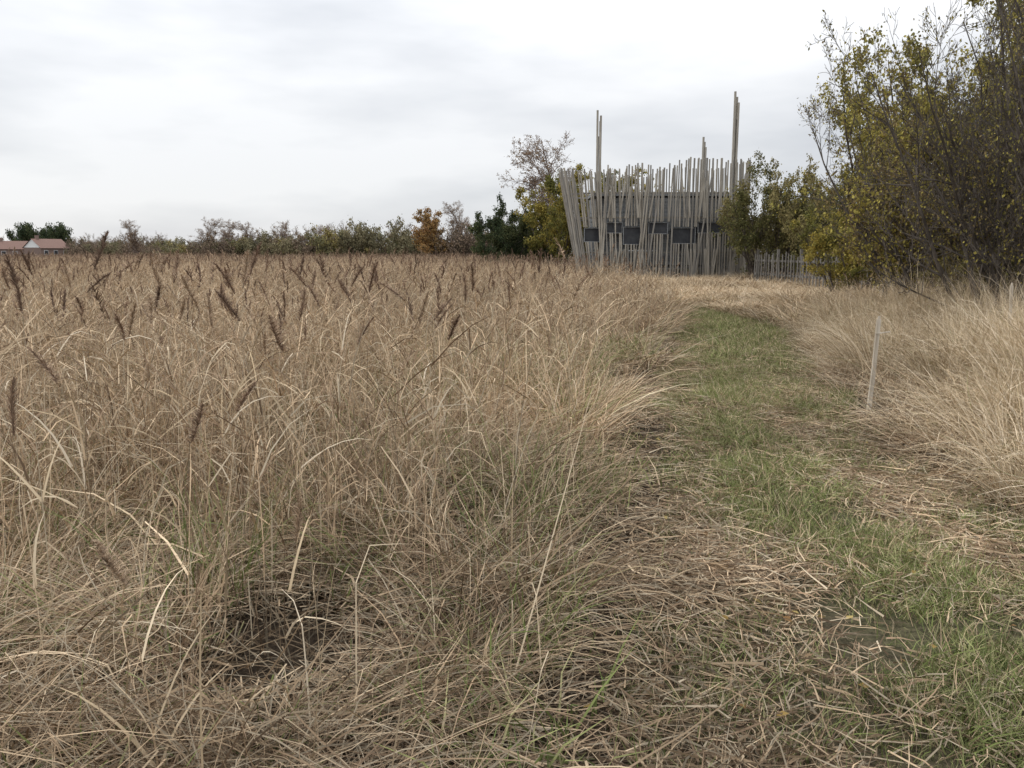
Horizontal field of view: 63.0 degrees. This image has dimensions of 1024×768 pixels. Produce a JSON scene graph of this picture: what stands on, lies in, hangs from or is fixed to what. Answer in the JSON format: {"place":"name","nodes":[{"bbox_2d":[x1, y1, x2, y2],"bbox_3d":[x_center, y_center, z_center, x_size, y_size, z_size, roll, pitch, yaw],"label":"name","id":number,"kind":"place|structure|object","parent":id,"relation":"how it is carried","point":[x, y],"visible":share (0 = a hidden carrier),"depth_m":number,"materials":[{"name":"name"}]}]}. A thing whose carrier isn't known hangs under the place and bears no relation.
{"place":"outdoors","nodes":[
{"label":"outdoors","id":0,"kind":"place"},
{"bbox_2d":[0,249,23,256],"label":"walls","id":1,"kind":"structure","parent":0,"point":[17,250],"depth_m":185.53,"materials":[{"name":"brick"}]},
{"bbox_2d":[0,241,27,248],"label":"roof","id":2,"kind":"structure","parent":1,"relation":"on","point":[11,244],"depth_m":186.42,"materials":[{"name":"tile"}]},
{"bbox_2d":[24,240,39,247],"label":"gable walls","id":3,"kind":"structure","parent":0,"point":[31,244],"depth_m":178.19,"materials":[{"name":"white paint"}]},
{"bbox_2d":[24,248,68,256],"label":"walls","id":4,"kind":"structure","parent":0,"point":[38,251],"depth_m":178.83,"materials":[{"name":"brick"}]},
{"bbox_2d":[22,239,68,247],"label":"roof","id":5,"kind":"structure","parent":4,"relation":"on","point":[50,243],"depth_m":180.65,"materials":[{"name":"tile"}]},
{"bbox_2d":[0,254,1023,767],"bbox_3d":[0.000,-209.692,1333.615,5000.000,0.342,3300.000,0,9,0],"label":"ground","id":6,"kind":"structure","parent":0,"point":[826,612],"depth_m":3.46,"materials":[{"name":"brown plant"}]},
{"bbox_2d":[5,221,74,242],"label":"dark conifer belt","id":7,"kind":"object","parent":6,"relation":"on","point":[26,232],"visible":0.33,"depth_m":223.71,"materials":[{"name":"green plant"}]},
{"bbox_2d":[119,219,147,254],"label":"birch tree","id":8,"kind":"object","parent":6,"relation":"on","point":[134,238],"visible":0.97,"depth_m":128.32,"materials":[{"name":"grey plant"}]},
{"bbox_2d":[188,217,223,253],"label":"birch tree","id":9,"kind":"object","parent":6,"relation":"on","point":[206,234],"visible":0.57,"depth_m":124.71,"materials":[{"name":"grey plant"}]},
{"bbox_2d":[215,219,240,251],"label":"birch tree","id":10,"kind":"object","parent":6,"relation":"on","point":[226,235],"visible":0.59,"depth_m":123.58,"materials":[{"name":"grey plant"}]},
{"bbox_2d":[235,222,256,240],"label":"birch tree","id":11,"kind":"object","parent":6,"relation":"on","point":[252,235],"visible":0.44,"depth_m":120.16,"materials":[{"name":"grey plant"}]},
{"bbox_2d":[275,220,289,239],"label":"birch tree","id":12,"kind":"object","parent":6,"relation":"on","point":[284,228],"visible":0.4,"depth_m":120.54,"materials":[{"name":"grey plant"}]},
{"bbox_2d":[0,250,632,287],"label":"reed bed","id":13,"kind":"object","parent":6,"relation":"on","point":[185,258],"visible":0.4,"depth_m":40.88,"materials":[{"name":"beige plant"}]},
{"bbox_2d":[0,230,639,765],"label":"seed head reeds","id":14,"kind":"object","parent":6,"relation":"on","point":[14,394],"visible":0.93,"depth_m":4.93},
{"bbox_2d":[313,224,334,239],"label":"birch tree","id":15,"kind":"object","parent":6,"relation":"on","point":[319,229],"visible":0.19,"depth_m":114.34,"materials":[{"name":"grey plant"}]},
{"bbox_2d":[0,292,658,767],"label":"fallen reed stems","id":16,"kind":"object","parent":6,"relation":"on","point":[288,622],"visible":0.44,"depth_m":3.31,"materials":[{"name":"beige plant"}]},
{"bbox_2d":[0,318,683,684],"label":"green sedge","id":17,"kind":"object","parent":6,"relation":"on","point":[546,530],"visible":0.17,"depth_m":4.06,"materials":[{"name":"green plant"}]},
{"bbox_2d":[0,267,735,767],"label":"dry grass tussocks","id":18,"kind":"object","parent":6,"relation":"on","point":[622,405],"visible":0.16,"depth_m":3.77,"materials":[{"name":"beige plant"}]},
{"bbox_2d":[411,208,451,257],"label":"orange autumn tree","id":19,"kind":"object","parent":6,"relation":"on","point":[427,240],"visible":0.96,"depth_m":101.81,"materials":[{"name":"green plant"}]},
{"bbox_2d":[2,177,881,271],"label":"distant tree line","id":20,"kind":"object","parent":6,"relation":"on","point":[357,240],"visible":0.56,"depth_m":110.83,"materials":[{"name":"green plant"}]},
{"bbox_2d":[441,200,469,244],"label":"birch tree","id":21,"kind":"object","parent":6,"relation":"on","point":[455,218],"visible":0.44,"depth_m":107.50,"materials":[{"name":"grey plant"}]},
{"bbox_2d":[464,202,540,262],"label":"dark evergreen shrub","id":22,"kind":"object","parent":6,"relation":"on","point":[505,242],"visible":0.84,"depth_m":52.15,"materials":[{"name":"green plant"}]},
{"bbox_2d":[0,238,1022,652],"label":"common reeds","id":23,"kind":"object","parent":6,"relation":"on","point":[120,304],"visible":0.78,"depth_m":6.29,"materials":[{"name":"beige plant"}]},
{"bbox_2d":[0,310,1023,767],"bbox_3d":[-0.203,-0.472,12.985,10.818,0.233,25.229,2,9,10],"label":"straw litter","id":24,"kind":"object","parent":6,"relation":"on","point":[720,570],"visible":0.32,"depth_m":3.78,"materials":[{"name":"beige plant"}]},
{"bbox_2d":[0,313,1023,767],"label":"flattened grass mat","id":25,"kind":"object","parent":6,"relation":"on","point":[180,747],"visible":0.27,"depth_m":3.44,"materials":[{"name":"beige plant"}]},
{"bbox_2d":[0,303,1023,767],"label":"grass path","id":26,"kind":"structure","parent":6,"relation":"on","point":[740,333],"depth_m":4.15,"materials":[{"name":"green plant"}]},
{"bbox_2d":[485,192,571,264],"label":"dark evergreen shrub","id":27,"kind":"object","parent":6,"relation":"on","point":[512,218],"visible":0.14,"depth_m":55.10,"materials":[{"name":"green plant"}]},
{"bbox_2d":[497,130,590,268],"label":"birch tree","id":28,"kind":"object","parent":6,"relation":"on","point":[533,183],"visible":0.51,"depth_m":59.24,"materials":[{"name":"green plant"}]},
{"bbox_2d":[513,163,602,269],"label":"yellow leaved tree","id":29,"kind":"object","parent":6,"relation":"on","point":[559,229],"visible":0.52,"depth_m":50.65,"materials":[{"name":"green plant"}]},
{"bbox_2d":[543,166,647,273],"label":"yellow leaved tree","id":30,"kind":"object","parent":6,"relation":"on","point":[602,187],"visible":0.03,"depth_m":52.41,"materials":[{"name":"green plant"}]},
{"bbox_2d":[558,91,750,277],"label":"bird hide","id":31,"kind":"object","parent":6,"relation":"on","point":[668,226],"visible":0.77,"depth_m":43.52},
{"bbox_2d":[709,150,841,279],"bbox_3d":[12.183,-7.859,40.172,6.572,6.488,7.414,-3,9,-17],"label":"olive shrub","id":32,"kind":"object","parent":6,"relation":"on","point":[742,226],"visible":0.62,"depth_m":38.85,"materials":[{"name":"green plant"}]},
{"bbox_2d":[584,341,1022,759],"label":"fallen leaves","id":33,"kind":"object","parent":6,"relation":"on","point":[806,655],"visible":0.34,"depth_m":3.75,"materials":[{"name":"brown plant"}]},
{"bbox_2d":[766,168,857,276],"bbox_3d":[15.510,-7.271,38.565,6.572,5.793,7.414,-1,9,-9],"label":"olive shrub","id":34,"kind":"object","parent":6,"relation":"on","point":[810,179],"visible":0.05,"depth_m":38.09,"materials":[{"name":"green plant"}]},
{"bbox_2d":[781,196,882,283],"bbox_3d":[13.877,-5.979,33.922,5.729,4.634,5.078,2,9,15],"label":"olive shrub","id":35,"kind":"object","parent":6,"relation":"on","point":[802,230],"visible":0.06,"depth_m":34.47,"materials":[{"name":"green plant"}]},
{"bbox_2d":[753,249,922,290],"bbox_3d":[11.852,-4.152,31.013,0.279,1.702,15.600,-1,9,-4],"label":"wooden fence","id":36,"kind":"object","parent":6,"relation":"on","point":[801,262],"visible":0.33,"depth_m":34.78,"materials":[{"name":"grey wood"}]},
{"bbox_2d":[788,206,905,294],"bbox_3d":[10.358,-4.086,25.905,3.358,3.203,2.871,-2,9,-13],"label":"yellow shrub","id":37,"kind":"object","parent":6,"relation":"on","point":[819,242],"visible":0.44,"depth_m":25.47,"materials":[{"name":"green plant"}]},
{"bbox_2d":[866,316,889,409],"bbox_3d":[3.710,-0.158,8.475,0.178,1.062,0.047,0,9,0],"label":"wooden stake","id":38,"kind":"object","parent":6,"relation":"on","point":[875,349],"visible":0.88,"depth_m":8.46,"materials":[{"name":"grey wood"}]},
{"bbox_2d":[768,0,1022,298],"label":"sallow tree","id":39,"kind":"object","parent":6,"relation":"on","point":[848,113],"visible":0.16,"depth_m":19.59,"materials":[{"name":"green plant"}]},
{"bbox_2d":[797,0,1023,297],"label":"willow shrub","id":40,"kind":"object","parent":6,"relation":"on","point":[858,229],"visible":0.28,"depth_m":16.59,"materials":[{"name":"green plant"}]},
{"bbox_2d":[805,0,1023,313],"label":"willow shrub","id":41,"kind":"object","parent":6,"relation":"on","point":[965,229],"visible":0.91,"depth_m":12.73,"materials":[{"name":"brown plant"}]},
{"bbox_2d":[813,29,1021,301],"bbox_3d":[8.408,-4.253,17.580,5.675,5.957,4.801,-5,10,-30],"label":"sallow tree","id":42,"kind":"object","parent":6,"relation":"on","point":[894,222],"visible":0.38,"depth_m":16.81,"materials":[{"name":"green plant"}]},
{"bbox_2d":[851,0,1023,294],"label":"willow shrub","id":43,"kind":"object","parent":6,"relation":"on","point":[896,91],"visible":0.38,"depth_m":14.55,"materials":[{"name":"green plant"}]},
{"bbox_2d":[895,224,1017,290],"bbox_3d":[10.639,-2.475,18.187,4.044,2.317,3.585,-8,12,-41],"label":"olive shrub","id":44,"kind":"object","parent":6,"relation":"on","point":[951,260],"depth_m":18.12,"materials":[{"name":"green plant"}]},
{"bbox_2d":[914,235,1023,305],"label":"olive shrub","id":45,"kind":"object","parent":6,"relation":"on","point":[960,267],"visible":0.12,"depth_m":15.06,"materials":[{"name":"green plant"}]},
{"bbox_2d":[951,0,1023,250],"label":"willow shrub","id":46,"kind":"object","parent":6,"relation":"on","point":[1019,78],"visible":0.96,"depth_m":10.67,"materials":[{"name":"green plant"}]},
{"bbox_2d":[966,0,1023,244],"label":"sallow tree","id":47,"kind":"object","parent":6,"relation":"on","point":[968,68],"visible":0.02,"depth_m":18.73,"materials":[{"name":"green plant"}]},
{"bbox_2d":[1007,283,1013,334],"bbox_3d":[5.835,-0.610,9.828,0.059,1.151,0.028,0,9,0],"label":"wooden stake","id":48,"kind":"object","parent":6,"relation":"on","point":[1011,293],"visible":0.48,"depth_m":9.76,"materials":[{"name":"beige wood"}]},
{"bbox_2d":[0,0,1023,251],"label":"sky","id":49,"kind":"structure","parent":0,"point":[164,116],"materials":[{"name":"white"}]},
{"bbox_2d":[585,252,1023,525],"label":"blond bank grass","id":50,"kind":"structure","parent":0,"point":[985,341],"depth_m":9.72,"materials":[{"name":"beige plant"}]}
]}

